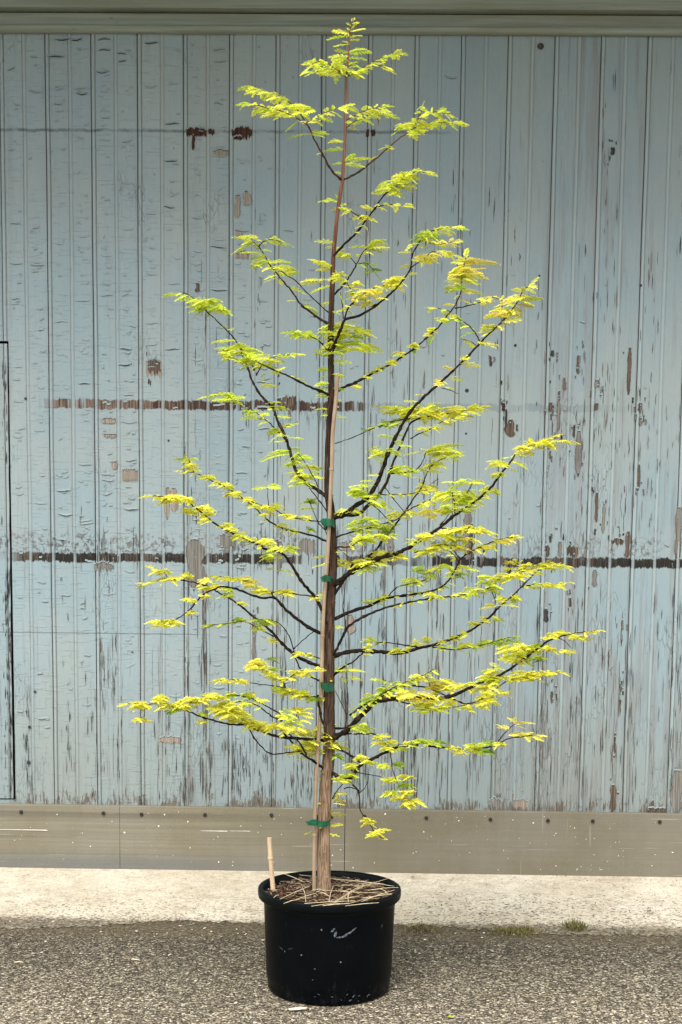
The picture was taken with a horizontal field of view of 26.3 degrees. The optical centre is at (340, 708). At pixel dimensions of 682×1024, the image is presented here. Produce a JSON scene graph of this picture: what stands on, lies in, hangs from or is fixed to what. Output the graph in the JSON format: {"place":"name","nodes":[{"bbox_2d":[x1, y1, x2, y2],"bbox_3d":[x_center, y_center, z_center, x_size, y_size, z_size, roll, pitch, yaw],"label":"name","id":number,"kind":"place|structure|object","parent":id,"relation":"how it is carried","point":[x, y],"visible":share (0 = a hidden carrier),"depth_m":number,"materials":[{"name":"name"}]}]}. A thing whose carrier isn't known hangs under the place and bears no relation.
{"place":"outdoors","nodes":[
{"label":"outdoors","id":0,"kind":"place"},
{"bbox_2d":[0,920,681,1023],"bbox_3d":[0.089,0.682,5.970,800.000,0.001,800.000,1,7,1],"label":"ground","id":1,"kind":"structure","parent":0,"point":[178,995],"depth_m":4.56,"materials":[{"name":"grey asphalt"}]},
{"bbox_2d":[289,1007,305,1009],"bbox_3d":[-0.127,0.875,4.241,0.052,0.007,0.020,1,7,1],"label":"dry leaf","id":2,"kind":"object","parent":1,"relation":"on","point":[299,1008],"visible":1,"depth_m":4.25,"materials":[{"name":"beige plant"}]},
{"bbox_2d":[258,870,400,1005],"bbox_3d":[-0.036,0.699,4.448,0.435,0.318,0.435,1,7,1],"label":"plant pot","id":3,"kind":"object","parent":1,"relation":"on","point":[337,954],"visible":0.91,"depth_m":4.28,"materials":[{"name":"black plastic"}]},
{"bbox_2d":[265,876,392,902],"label":"mulch","id":4,"kind":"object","parent":3,"relation":"in","point":[282,889],"depth_m":4.42,"materials":[{"name":"brown wood"}]},
{"bbox_2d":[267,837,274,891],"bbox_3d":[-0.212,0.482,4.432,0.028,0.180,0.019,1,7,1],"label":"bamboo stake","id":5,"kind":"object","parent":4,"relation":"in","point":[270,857],"visible":0.94,"depth_m":4.42,"materials":[{"name":"beige wood"}]},
{"bbox_2d":[312,376,338,890],"bbox_3d":[-0.047,-0.206,4.316,0.068,1.526,0.015,1,7,1],"label":"bamboo stake","id":6,"kind":"object","parent":4,"relation":"in","point":[322,634],"visible":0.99,"depth_m":4.31,"materials":[{"name":"brown wood"}]},
{"bbox_2d":[319,679,333,691],"bbox_3d":[-0.044,-0.069,4.348,0.045,0.037,0.064,1,7,1],"label":"plant tie","id":7,"kind":"object","parent":6,"relation":"attached to","point":[326,687],"visible":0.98,"depth_m":4.32,"materials":[{"name":"green plastic"}]},
{"bbox_2d":[313,889,390,893],"bbox_3d":[0.032,0.548,4.352,0.240,0.001,0.007,2,7,10],"label":"straw stalk","id":8,"kind":"object","parent":4,"relation":"on","point":[347,891],"visible":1,"depth_m":4.35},
{"bbox_2d":[117,18,604,891],"bbox_3d":[0.044,-0.699,4.252,1.389,2.536,0.659,1,7,1],"label":"young tree","id":9,"kind":"object","parent":4,"relation":"in","point":[469,500],"visible":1,"depth_m":4.26,"materials":[{"name":"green plant"}]},
{"bbox_2d":[306,815,330,827],"bbox_3d":[-0.063,0.341,4.384,0.055,0.030,0.089,3,7,23],"label":"plant tie","id":10,"kind":"object","parent":9,"relation":"attached to","point":[314,822],"visible":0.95,"depth_m":4.37,"materials":[{"name":"green plastic"}]},
{"bbox_2d":[320,575,332,582],"bbox_3d":[-0.039,-0.381,4.303,0.030,0.030,0.080,2,7,11],"label":"plant tie","id":11,"kind":"object","parent":9,"relation":"attached to","point":[324,578],"visible":0.96,"depth_m":4.28,"materials":[{"name":"green plastic"}]},
{"bbox_2d":[319,518,334,529],"bbox_3d":[-0.038,-0.542,4.283,0.037,0.037,0.082,2,7,14],"label":"plant tie","id":12,"kind":"object","parent":9,"relation":"attached to","point":[325,522],"visible":0.94,"depth_m":4.26,"materials":[{"name":"green plastic"}]},
{"bbox_2d":[331,878,390,885],"bbox_3d":[0.067,0.533,4.470,0.211,0.004,0.005,4,7,25],"label":"straw stalk","id":13,"kind":"object","parent":4,"relation":"on","point":[361,881],"visible":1,"depth_m":4.47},
{"bbox_2d":[336,877,391,900],"bbox_3d":[0.062,0.543,4.398,0.026,0.002,0.362,4,8,29],"label":"straw stalk","id":14,"kind":"object","parent":4,"relation":"on","point":[361,886],"visible":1,"depth_m":4.40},
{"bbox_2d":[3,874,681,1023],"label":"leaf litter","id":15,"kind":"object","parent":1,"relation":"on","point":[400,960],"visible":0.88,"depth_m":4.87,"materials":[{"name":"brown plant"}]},
{"bbox_2d":[398,922,454,934],"bbox_3d":[0.290,0.769,5.120,0.218,0.020,0.147,1,7,1],"label":"weed tuft","id":16,"kind":"object","parent":1,"relation":"on","point":[423,927],"visible":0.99,"depth_m":5.12,"materials":[{"name":"green plant"}]},
{"bbox_2d":[0,867,681,936],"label":"pavement","id":17,"kind":"structure","parent":0,"point":[57,896],"depth_m":5.52,"materials":[{"name":"concrete"}]},
{"bbox_2d":[0,0,681,876],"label":"barn wall","id":18,"kind":"structure","parent":17,"relation":"on","point":[146,162],"depth_m":5.76,"materials":[{"name":"blue paint"}]},
{"bbox_2d":[0,344,14,797],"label":"door","id":19,"kind":"structure","parent":18,"relation":"in","point":[7,781],"depth_m":5.87,"materials":[{"name":"blue paint"}]},
{"bbox_2d":[475,924,545,937],"bbox_3d":[0.611,0.776,5.108,0.302,0.016,0.180,-1,7,-15],"label":"weed tuft","id":20,"kind":"object","parent":17,"relation":"on","point":[508,930],"visible":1,"depth_m":5.11,"materials":[{"name":"green plant"}]},
{"bbox_2d":[559,918,590,933],"bbox_3d":[0.829,0.763,5.165,0.118,0.034,0.150,-1,7,-17],"label":"weed tuft","id":21,"kind":"object","parent":17,"relation":"on","point":[577,925],"visible":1,"depth_m":5.16,"materials":[{"name":"green plant"}]}
]}

